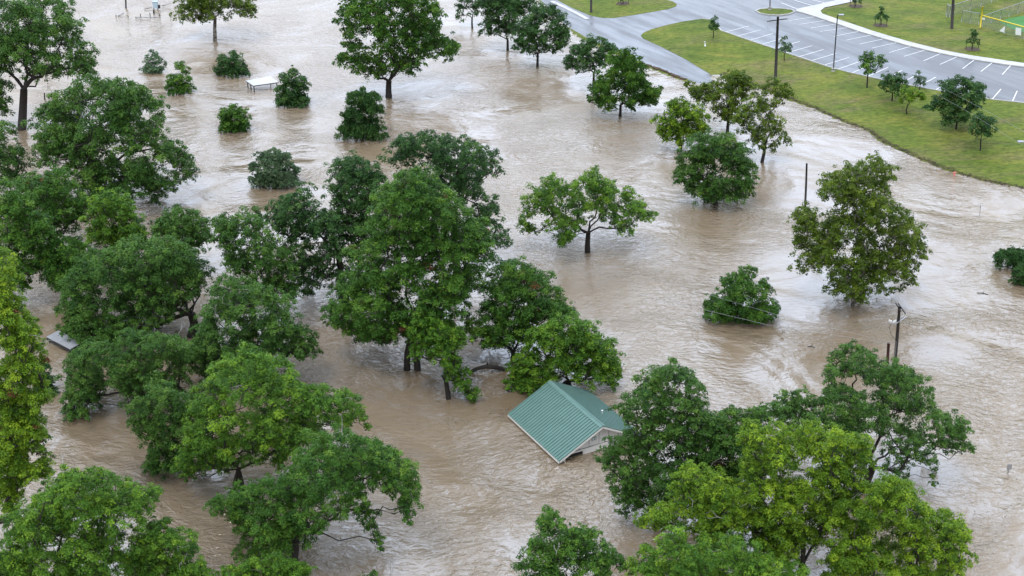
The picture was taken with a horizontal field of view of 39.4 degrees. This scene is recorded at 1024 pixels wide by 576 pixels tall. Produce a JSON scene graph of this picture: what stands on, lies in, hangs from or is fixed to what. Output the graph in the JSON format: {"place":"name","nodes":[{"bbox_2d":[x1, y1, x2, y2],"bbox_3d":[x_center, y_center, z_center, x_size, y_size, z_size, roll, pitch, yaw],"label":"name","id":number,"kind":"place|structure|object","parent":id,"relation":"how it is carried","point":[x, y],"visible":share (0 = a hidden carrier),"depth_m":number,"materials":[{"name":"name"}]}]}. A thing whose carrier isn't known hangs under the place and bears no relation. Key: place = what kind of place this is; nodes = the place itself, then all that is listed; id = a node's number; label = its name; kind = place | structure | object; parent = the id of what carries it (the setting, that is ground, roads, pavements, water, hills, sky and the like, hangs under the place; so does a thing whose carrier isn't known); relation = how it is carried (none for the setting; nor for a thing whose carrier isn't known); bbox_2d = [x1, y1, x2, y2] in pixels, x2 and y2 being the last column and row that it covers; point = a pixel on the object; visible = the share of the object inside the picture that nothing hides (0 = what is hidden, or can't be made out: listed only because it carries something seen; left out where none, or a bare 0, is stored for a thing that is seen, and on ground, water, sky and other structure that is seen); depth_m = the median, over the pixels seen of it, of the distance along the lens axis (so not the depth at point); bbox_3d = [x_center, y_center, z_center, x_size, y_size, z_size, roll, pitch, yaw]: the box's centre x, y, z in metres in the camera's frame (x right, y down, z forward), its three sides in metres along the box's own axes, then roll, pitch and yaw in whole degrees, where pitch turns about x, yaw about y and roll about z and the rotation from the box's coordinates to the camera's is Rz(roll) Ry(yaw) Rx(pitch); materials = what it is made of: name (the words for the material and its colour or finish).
{"place":"outdoors","nodes":[
{"label":"outdoors","id":0,"kind":"place"},
{"bbox_2d":[0,0,1023,575],"bbox_3d":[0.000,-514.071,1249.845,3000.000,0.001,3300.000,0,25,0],"label":"water","id":1,"kind":"structure","parent":0,"point":[494,492],"depth_m":147.08,"materials":[{"name":"brown liquid"}]},
{"bbox_2d":[0,78,15,116],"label":"broad tree","id":2,"kind":"object","parent":1,"relation":"on","point":[4,100],"visible":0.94,"depth_m":192.49,"materials":[{"name":"green plant"}]},
{"bbox_2d":[0,120,38,192],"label":"broad tree","id":3,"kind":"object","parent":1,"relation":"on","point":[13,159],"visible":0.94,"depth_m":166.70,"materials":[{"name":"green plant"}]},
{"bbox_2d":[0,246,56,523],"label":"sycamore tree","id":4,"kind":"object","parent":1,"relation":"on","point":[23,431],"visible":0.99,"depth_m":97.20,"materials":[{"name":"green plant"}]},
{"bbox_2d":[0,176,56,294],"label":"broad tree","id":5,"kind":"object","parent":1,"relation":"on","point":[15,208],"visible":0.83,"depth_m":138.42,"materials":[{"name":"green plant"}]},
{"bbox_2d":[32,361,59,393],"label":"submerged bush","id":6,"kind":"object","parent":1,"relation":"on","point":[50,377],"visible":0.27,"depth_m":126.90,"materials":[{"name":"green plant"}]},
{"bbox_2d":[27,0,65,18],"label":"broad tree","id":7,"kind":"object","parent":1,"relation":"on","point":[45,2],"visible":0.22,"depth_m":225.79,"materials":[{"name":"green plant"}]},
{"bbox_2d":[4,164,93,238],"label":"broad tree","id":8,"kind":"object","parent":1,"relation":"on","point":[51,191],"visible":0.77,"depth_m":150.77,"materials":[{"name":"green plant"}]},
{"bbox_2d":[0,0,100,130],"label":"broad tree","id":9,"kind":"object","parent":1,"relation":"on","point":[34,32],"visible":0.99,"depth_m":185.43,"materials":[{"name":"green plant"}]},
{"bbox_2d":[28,230,95,305],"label":"broad tree","id":10,"kind":"object","parent":1,"relation":"on","point":[50,258],"visible":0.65,"depth_m":139.85,"materials":[{"name":"green plant"}]},
{"bbox_2d":[46,330,80,352],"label":"picnic shelter","id":11,"kind":"object","parent":1,"relation":"on","point":[64,343],"visible":0.8,"depth_m":135.16,"materials":[{"name":"grey metal"}]},
{"bbox_2d":[0,450,164,575],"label":"pecan tree","id":12,"kind":"object","parent":1,"relation":"on","point":[105,503],"visible":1,"depth_m":90.18,"materials":[{"name":"green plant"}]},
{"bbox_2d":[16,71,200,206],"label":"broad tree","id":13,"kind":"object","parent":1,"relation":"on","point":[123,114],"visible":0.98,"depth_m":163.22,"materials":[{"name":"green plant"}]},
{"bbox_2d":[78,186,148,251],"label":"broad tree","id":14,"kind":"object","parent":1,"relation":"on","point":[99,229],"visible":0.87,"depth_m":146.74,"materials":[{"name":"green plant"}]},
{"bbox_2d":[53,324,202,422],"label":"oak tree","id":15,"kind":"object","parent":1,"relation":"on","point":[174,349],"visible":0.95,"depth_m":120.72,"materials":[{"name":"green plant"}]},
{"bbox_2d":[52,232,215,348],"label":"oak tree","id":16,"kind":"object","parent":1,"relation":"on","point":[182,269],"visible":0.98,"depth_m":132.74,"materials":[{"name":"green plant"}]},
{"bbox_2d":[138,49,166,73],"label":"submerged tree","id":17,"kind":"object","parent":1,"relation":"on","point":[150,66],"visible":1,"depth_m":217.05,"materials":[{"name":"green plant"}]},
{"bbox_2d":[152,1,160,9],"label":"equipment cabinet","id":18,"kind":"object","parent":1,"relation":"in","point":[155,4],"visible":0.87,"depth_m":252.38,"materials":[{"name":"white metal"}]},
{"bbox_2d":[123,370,206,480],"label":"oak tree","id":19,"kind":"object","parent":1,"relation":"on","point":[154,426],"visible":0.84,"depth_m":112.17,"materials":[{"name":"green plant"}]},
{"bbox_2d":[118,515,216,575],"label":"pecan tree","id":20,"kind":"object","parent":1,"relation":"on","point":[144,558],"visible":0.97,"depth_m":93.18,"materials":[{"name":"green plant"}]},
{"bbox_2d":[145,203,215,255],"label":"broad tree","id":21,"kind":"object","parent":1,"relation":"on","point":[181,225],"visible":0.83,"depth_m":145.79,"materials":[{"name":"green plant"}]},
{"bbox_2d":[164,60,196,95],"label":"submerged tree","id":22,"kind":"object","parent":1,"relation":"on","point":[174,85],"visible":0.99,"depth_m":207.18,"materials":[{"name":"green plant"}]},
{"bbox_2d":[169,0,258,40],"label":"broad tree","id":23,"kind":"object","parent":1,"relation":"on","point":[210,6],"visible":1,"depth_m":230.90,"materials":[{"name":"green plant"}]},
{"bbox_2d":[209,49,250,78],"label":"submerged tree","id":24,"kind":"object","parent":1,"relation":"on","point":[229,69],"visible":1,"depth_m":214.98,"materials":[{"name":"green plant"}]},
{"bbox_2d":[216,103,253,133],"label":"submerged tree","id":25,"kind":"object","parent":1,"relation":"on","point":[232,119],"visible":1,"depth_m":191.40,"materials":[{"name":"green plant"}]},
{"bbox_2d":[183,272,323,385],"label":"oak tree","id":26,"kind":"object","parent":1,"relation":"on","point":[274,335],"visible":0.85,"depth_m":123.75,"materials":[{"name":"green plant"}]},
{"bbox_2d":[206,204,303,331],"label":"oak tree","id":27,"kind":"object","parent":1,"relation":"on","point":[225,228],"visible":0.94,"depth_m":133.29,"materials":[{"name":"green plant"}]},
{"bbox_2d":[246,77,278,91],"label":"picnic shelter","id":28,"kind":"object","parent":1,"relation":"on","point":[262,81],"visible":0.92,"depth_m":209.83,"materials":[{"name":"white metal"}]},
{"bbox_2d":[214,550,317,575],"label":"pecan tree","id":29,"kind":"object","parent":1,"relation":"on","point":[266,566],"visible":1,"depth_m":94.61,"materials":[{"name":"green plant"}]},
{"bbox_2d":[167,341,373,490],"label":"pecan tree","id":30,"kind":"object","parent":1,"relation":"on","point":[257,438],"visible":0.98,"depth_m":105.54,"materials":[{"name":"green plant"}]},
{"bbox_2d":[247,147,301,188],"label":"submerged tree","id":31,"kind":"object","parent":1,"relation":"on","point":[278,174],"visible":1,"depth_m":172.23,"materials":[{"name":"green plant"}]},
{"bbox_2d":[273,65,312,108],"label":"submerged tree","id":32,"kind":"object","parent":1,"relation":"on","point":[293,96],"visible":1,"depth_m":201.56,"materials":[{"name":"green plant"}]},
{"bbox_2d":[253,180,358,302],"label":"broad tree","id":33,"kind":"object","parent":1,"relation":"on","point":[314,227],"visible":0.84,"depth_m":138.70,"materials":[{"name":"green plant"}]},
{"bbox_2d":[201,422,425,565],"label":"pecan tree","id":34,"kind":"object","parent":1,"relation":"on","point":[370,461],"visible":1,"depth_m":98.15,"materials":[{"name":"green plant"}]},
{"bbox_2d":[320,148,388,280],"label":"broad tree","id":35,"kind":"object","parent":1,"relation":"on","point":[352,173],"visible":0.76,"depth_m":139.75,"materials":[{"name":"green plant"}]},
{"bbox_2d":[333,85,389,141],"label":"submerged tree","id":36,"kind":"object","parent":1,"relation":"on","point":[369,127],"visible":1,"depth_m":188.11,"materials":[{"name":"green plant"}]},
{"bbox_2d":[360,563,393,575],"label":"pecan tree","id":37,"kind":"object","parent":1,"relation":"on","point":[373,572],"visible":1,"depth_m":97.01,"materials":[{"name":"green plant"}]},
{"bbox_2d":[331,0,461,97],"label":"broad tree","id":38,"kind":"object","parent":1,"relation":"on","point":[419,24],"visible":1,"depth_m":200.15,"materials":[{"name":"green plant"}]},
{"bbox_2d":[318,163,498,370],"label":"pecan tree","id":39,"kind":"object","parent":1,"relation":"on","point":[416,198],"visible":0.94,"depth_m":123.91,"materials":[{"name":"green plant"}]},
{"bbox_2d":[403,315,482,402],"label":"young tree","id":40,"kind":"object","parent":1,"relation":"on","point":[446,343],"visible":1,"depth_m":123.39,"materials":[{"name":"green plant"}]},
{"bbox_2d":[382,128,513,269],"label":"broad tree","id":41,"kind":"object","parent":1,"relation":"on","point":[460,183],"visible":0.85,"depth_m":142.75,"materials":[{"name":"green plant"}]},
{"bbox_2d":[453,0,480,28],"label":"round tree","id":42,"kind":"object","parent":1,"relation":"on","point":[459,6],"visible":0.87,"depth_m":239.63,"materials":[{"name":"green plant"}]},
{"bbox_2d":[470,362,507,371],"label":"fallen limb","id":43,"kind":"object","parent":1,"relation":"on","point":[487,366],"visible":0.63,"depth_m":130.38,"materials":[{"name":"brown wood"}]},
{"bbox_2d":[487,252,519,279],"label":"broad tree","id":44,"kind":"object","parent":1,"relation":"on","point":[500,260],"visible":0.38,"depth_m":142.33,"materials":[{"name":"green plant"}]},
{"bbox_2d":[471,0,542,50],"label":"round tree","id":45,"kind":"object","parent":1,"relation":"on","point":[513,9],"visible":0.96,"depth_m":224.67,"materials":[{"name":"green plant"}]},
{"bbox_2d":[458,254,579,360],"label":"broad tree","id":46,"kind":"object","parent":1,"relation":"on","point":[510,289],"visible":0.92,"depth_m":128.29,"materials":[{"name":"green plant"}]},
{"bbox_2d":[510,2,571,66],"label":"round tree","id":47,"kind":"object","parent":1,"relation":"on","point":[530,30],"visible":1,"depth_m":216.68,"materials":[{"name":"green plant"}]},
{"bbox_2d":[500,310,626,396],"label":"broad tree","id":48,"kind":"object","parent":1,"relation":"on","point":[580,343],"visible":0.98,"depth_m":125.71,"materials":[{"name":"green plant"}]},
{"bbox_2d":[510,504,629,575],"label":"pecan tree","id":49,"kind":"object","parent":1,"relation":"on","point":[572,540],"visible":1,"depth_m":92.79,"materials":[{"name":"green plant"}]},
{"bbox_2d":[508,380,635,463],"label":"flooded building","id":50,"kind":"structure","parent":1,"relation":"in","point":[560,422],"depth_m":120.06,"materials":[{"name":"teal metal"}]},
{"bbox_2d":[514,165,659,252],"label":"broad tree","id":51,"kind":"object","parent":1,"relation":"on","point":[607,190],"visible":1,"depth_m":151.12,"materials":[{"name":"green plant"}]},
{"bbox_2d":[561,33,617,84],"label":"broad tree","id":52,"kind":"object","parent":1,"relation":"on","point":[582,59],"visible":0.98,"depth_m":207.56,"materials":[{"name":"green plant"}]},
{"bbox_2d":[586,46,663,116],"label":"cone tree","id":53,"kind":"object","parent":1,"relation":"on","point":[626,63],"visible":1,"depth_m":194.77,"materials":[{"name":"green plant"}]},
{"bbox_2d":[593,356,712,527],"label":"oak tree","id":54,"kind":"object","parent":1,"relation":"on","point":[642,442],"visible":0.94,"depth_m":103.85,"materials":[{"name":"green plant"}]},
{"bbox_2d":[649,94,711,151],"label":"round tree","id":55,"kind":"object","parent":1,"relation":"on","point":[679,129],"visible":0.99,"depth_m":182.65,"materials":[{"name":"green plant"}]},
{"bbox_2d":[632,458,772,575],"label":"pecan tree","id":56,"kind":"object","parent":1,"relation":"on","point":[724,512],"visible":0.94,"depth_m":95.66,"materials":[{"name":"green plant"}]},
{"bbox_2d":[671,126,760,208],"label":"round tree","id":57,"kind":"object","parent":1,"relation":"on","point":[733,159],"visible":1,"depth_m":165.07,"materials":[{"name":"green plant"}]},
{"bbox_2d":[623,523,811,575],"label":"pecan tree","id":58,"kind":"object","parent":1,"relation":"on","point":[709,561],"visible":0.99,"depth_m":91.14,"materials":[{"name":"green plant"}]},
{"bbox_2d":[682,68,757,133],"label":"sycamore tree","id":59,"kind":"object","parent":1,"relation":"on","point":[707,92],"visible":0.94,"depth_m":188.09,"materials":[{"name":"green plant"}]},
{"bbox_2d":[682,399,784,509],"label":"oak tree","id":60,"kind":"object","parent":1,"relation":"on","point":[716,441],"visible":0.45,"depth_m":103.31,"materials":[{"name":"green plant"}]},
{"bbox_2d":[701,264,780,325],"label":"submerged tree","id":61,"kind":"object","parent":1,"relation":"on","point":[741,280],"visible":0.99,"depth_m":138.31,"materials":[{"name":"green plant"}]},
{"bbox_2d":[729,76,797,162],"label":"sycamore tree","id":62,"kind":"object","parent":1,"relation":"on","point":[744,116],"visible":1,"depth_m":178.03,"materials":[{"name":"green plant"}]},
{"bbox_2d":[804,163,807,205],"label":"wooden post","id":63,"kind":"object","parent":1,"relation":"in","point":[805,197],"visible":0.73,"depth_m":165.94,"materials":[{"name":"brown wood"}]},
{"bbox_2d":[733,416,879,569],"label":"pecan tree","id":64,"kind":"object","parent":1,"relation":"on","point":[788,534],"visible":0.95,"depth_m":94.82,"materials":[{"name":"green plant"}]},
{"bbox_2d":[786,150,932,306],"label":"sycamore tree","id":65,"kind":"object","parent":1,"relation":"on","point":[837,184],"visible":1,"depth_m":138.62,"materials":[{"name":"green plant"}]},
{"bbox_2d":[768,338,976,494],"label":"oak tree","id":66,"kind":"object","parent":1,"relation":"on","point":[913,403],"visible":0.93,"depth_m":107.09,"materials":[{"name":"green plant"}]},
{"bbox_2d":[885,342,889,366],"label":"steel post","id":67,"kind":"object","parent":1,"relation":"in","point":[888,349],"visible":0.54,"depth_m":130.00,"materials":[{"name":"brown"}]},
{"bbox_2d":[815,466,980,575],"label":"pecan tree","id":68,"kind":"object","parent":1,"relation":"on","point":[862,559],"visible":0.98,"depth_m":93.57,"materials":[{"name":"green plant"}]},
{"bbox_2d":[889,303,906,366],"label":"utility pole","id":69,"kind":"object","parent":1,"relation":"in","point":[898,320],"visible":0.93,"depth_m":127.95,"materials":[{"name":"brown wood"}]},
{"bbox_2d":[636,293,890,343],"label":"overhead cable","id":70,"kind":"object","parent":69,"relation":"attached to","point":[761,323],"visible":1,"depth_m":132.70,"materials":[{"name":"silver metal"}]},
{"bbox_2d":[636,274,891,342],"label":"overhead cable","id":71,"kind":"object","parent":69,"relation":"attached to","point":[772,313],"visible":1,"depth_m":134.39,"materials":[{"name":"silver metal"}]},
{"bbox_2d":[992,245,1023,269],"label":"submerged bush","id":72,"kind":"object","parent":1,"relation":"on","point":[1013,256],"visible":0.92,"depth_m":150.72,"materials":[{"name":"green plant"}]},
{"bbox_2d":[1008,260,1023,285],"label":"submerged bush","id":73,"kind":"object","parent":1,"relation":"on","point":[1018,272],"visible":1,"depth_m":147.35,"materials":[{"name":"green plant"}]},
{"bbox_2d":[26,34,1011,501],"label":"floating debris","id":74,"kind":"object","parent":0,"point":[578,252],"visible":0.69,"depth_m":134.10,"materials":[{"name":"brown plant"}]},
{"bbox_2d":[550,1,588,19],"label":"path","id":75,"kind":"structure","parent":0,"point":[572,11],"depth_m":251.53,"materials":[{"name":"concrete"}]},
{"bbox_2d":[539,0,1023,188],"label":"grass bank","id":76,"kind":"structure","parent":0,"point":[915,129],"depth_m":218.86,"materials":[{"name":"green plant"}]},
{"bbox_2d":[616,0,628,4],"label":"sapling","id":77,"kind":"object","parent":76,"relation":"on","point":[623,3],"visible":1,"depth_m":253.86,"materials":[{"name":"green plant"}]},
{"bbox_2d":[708,15,719,37],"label":"sapling","id":78,"kind":"object","parent":76,"relation":"on","point":[715,24],"visible":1,"depth_m":230.42,"materials":[{"name":"green plant"}]},
{"bbox_2d":[767,16,787,81],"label":"utility pole","id":79,"kind":"object","parent":76,"relation":"on","point":[776,50],"visible":0.95,"depth_m":207.79,"materials":[{"name":"brown wood"}]},
{"bbox_2d":[770,22,1019,143],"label":"overhead cable","id":80,"kind":"object","parent":79,"relation":"attached to","point":[905,79],"visible":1,"depth_m":180.09,"materials":[{"name":"silver metal"}]},
{"bbox_2d":[788,19,1022,130],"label":"overhead cable","id":81,"kind":"object","parent":79,"relation":"attached to","point":[911,73],"visible":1,"depth_m":183.09,"materials":[{"name":"silver metal"}]},
{"bbox_2d":[778,35,792,60],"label":"sapling","id":82,"kind":"object","parent":76,"relation":"on","point":[785,48],"visible":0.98,"depth_m":219.92,"materials":[{"name":"green plant"}]},
{"bbox_2d":[831,14,843,71],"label":"lamp post","id":83,"kind":"object","parent":76,"relation":"on","point":[833,69],"visible":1,"depth_m":214.10,"materials":[{"name":"grey metal"}]},
{"bbox_2d":[849,0,862,7],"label":"sapling","id":84,"kind":"object","parent":76,"relation":"on","point":[854,5],"visible":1,"depth_m":249.29,"materials":[{"name":"green plant"}]},
{"bbox_2d":[857,50,888,87],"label":"sapling","id":85,"kind":"object","parent":76,"relation":"on","point":[868,66],"visible":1,"depth_m":206.40,"materials":[{"name":"green plant"}]},
{"bbox_2d":[723,72,1023,188],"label":"shore debris","id":86,"kind":"object","parent":76,"relation":"on","point":[886,141],"visible":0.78,"depth_m":186.01,"materials":[{"name":"brown plant"}]},
{"bbox_2d":[873,5,889,26],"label":"sapling","id":87,"kind":"object","parent":76,"relation":"on","point":[883,15],"visible":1,"depth_m":236.98,"materials":[{"name":"green plant"}]},
{"bbox_2d":[877,71,909,100],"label":"sapling","id":88,"kind":"object","parent":76,"relation":"on","point":[896,80],"visible":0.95,"depth_m":201.31,"materials":[{"name":"green plant"}]},
{"bbox_2d":[894,85,926,113],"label":"sapling","id":89,"kind":"object","parent":76,"relation":"on","point":[910,96],"visible":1,"depth_m":196.29,"materials":[{"name":"green plant"}]},
{"bbox_2d":[913,70,926,89],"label":"sapling","id":90,"kind":"object","parent":76,"relation":"on","point":[919,80],"visible":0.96,"depth_m":205.51,"materials":[{"name":"green plant"}]},
{"bbox_2d":[950,0,954,28],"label":"utility pole","id":91,"kind":"object","parent":76,"relation":"on","point":[952,15],"visible":1,"depth_m":234.79,"materials":[{"name":"brown wood"}]},
{"bbox_2d":[922,73,989,129],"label":"broad tree","id":92,"kind":"object","parent":76,"relation":"on","point":[976,88],"visible":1,"depth_m":189.19,"materials":[{"name":"green plant"}]},
{"bbox_2d":[964,28,981,50],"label":"sapling","id":93,"kind":"object","parent":76,"relation":"on","point":[974,34],"visible":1,"depth_m":224.08,"materials":[{"name":"green plant"}]},
{"bbox_2d":[968,110,998,150],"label":"round tree","id":94,"kind":"object","parent":76,"relation":"on","point":[984,130],"visible":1,"depth_m":182.31,"materials":[{"name":"green plant"}]},
{"bbox_2d":[982,2,1022,22],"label":"chain link fence","id":95,"kind":"object","parent":76,"relation":"on","point":[1001,10],"visible":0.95,"depth_m":240.96,"materials":[{"name":"grey metal"}]},
{"bbox_2d":[982,15,1023,34],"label":"chain link fence","id":96,"kind":"object","parent":76,"relation":"on","point":[1018,31],"visible":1,"depth_m":232.06,"materials":[{"name":"yellow metal"}]},
{"bbox_2d":[541,0,1023,101],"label":"road","id":97,"kind":"structure","parent":0,"point":[628,31],"depth_m":229.74,"materials":[{"name":"grey asphalt"}]},
{"bbox_2d":[755,8,795,15],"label":"island kerb","id":98,"kind":"structure","parent":97,"relation":"on","point":[774,14],"depth_m":245.35,"materials":[{"name":"concrete"}]},
{"bbox_2d":[701,18,1023,102],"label":"lot kerb","id":99,"kind":"structure","parent":97,"relation":"on","point":[847,71],"depth_m":216.54,"materials":[{"name":"concrete"}]},
{"bbox_2d":[727,0,1016,100],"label":"parking line marking","id":100,"kind":"object","parent":97,"relation":"on","point":[874,47],"visible":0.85,"depth_m":223.06,"materials":[{"name":"white paint"}]},
{"bbox_2d":[796,11,1023,66],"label":"sidewalk kerb","id":101,"kind":"structure","parent":97,"relation":"on","point":[910,45],"depth_m":225.72,"materials":[{"name":"concrete"}]},
{"bbox_2d":[796,0,1023,65],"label":"sidewalk","id":102,"kind":"structure","parent":0,"point":[814,10],"depth_m":233.88,"materials":[{"name":"concrete"}]},
{"bbox_2d":[1000,16,1023,31],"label":"ball field ground","id":103,"kind":"structure","parent":0,"point":[1019,20],"depth_m":239.40,"materials":[{"name":"green plant"}]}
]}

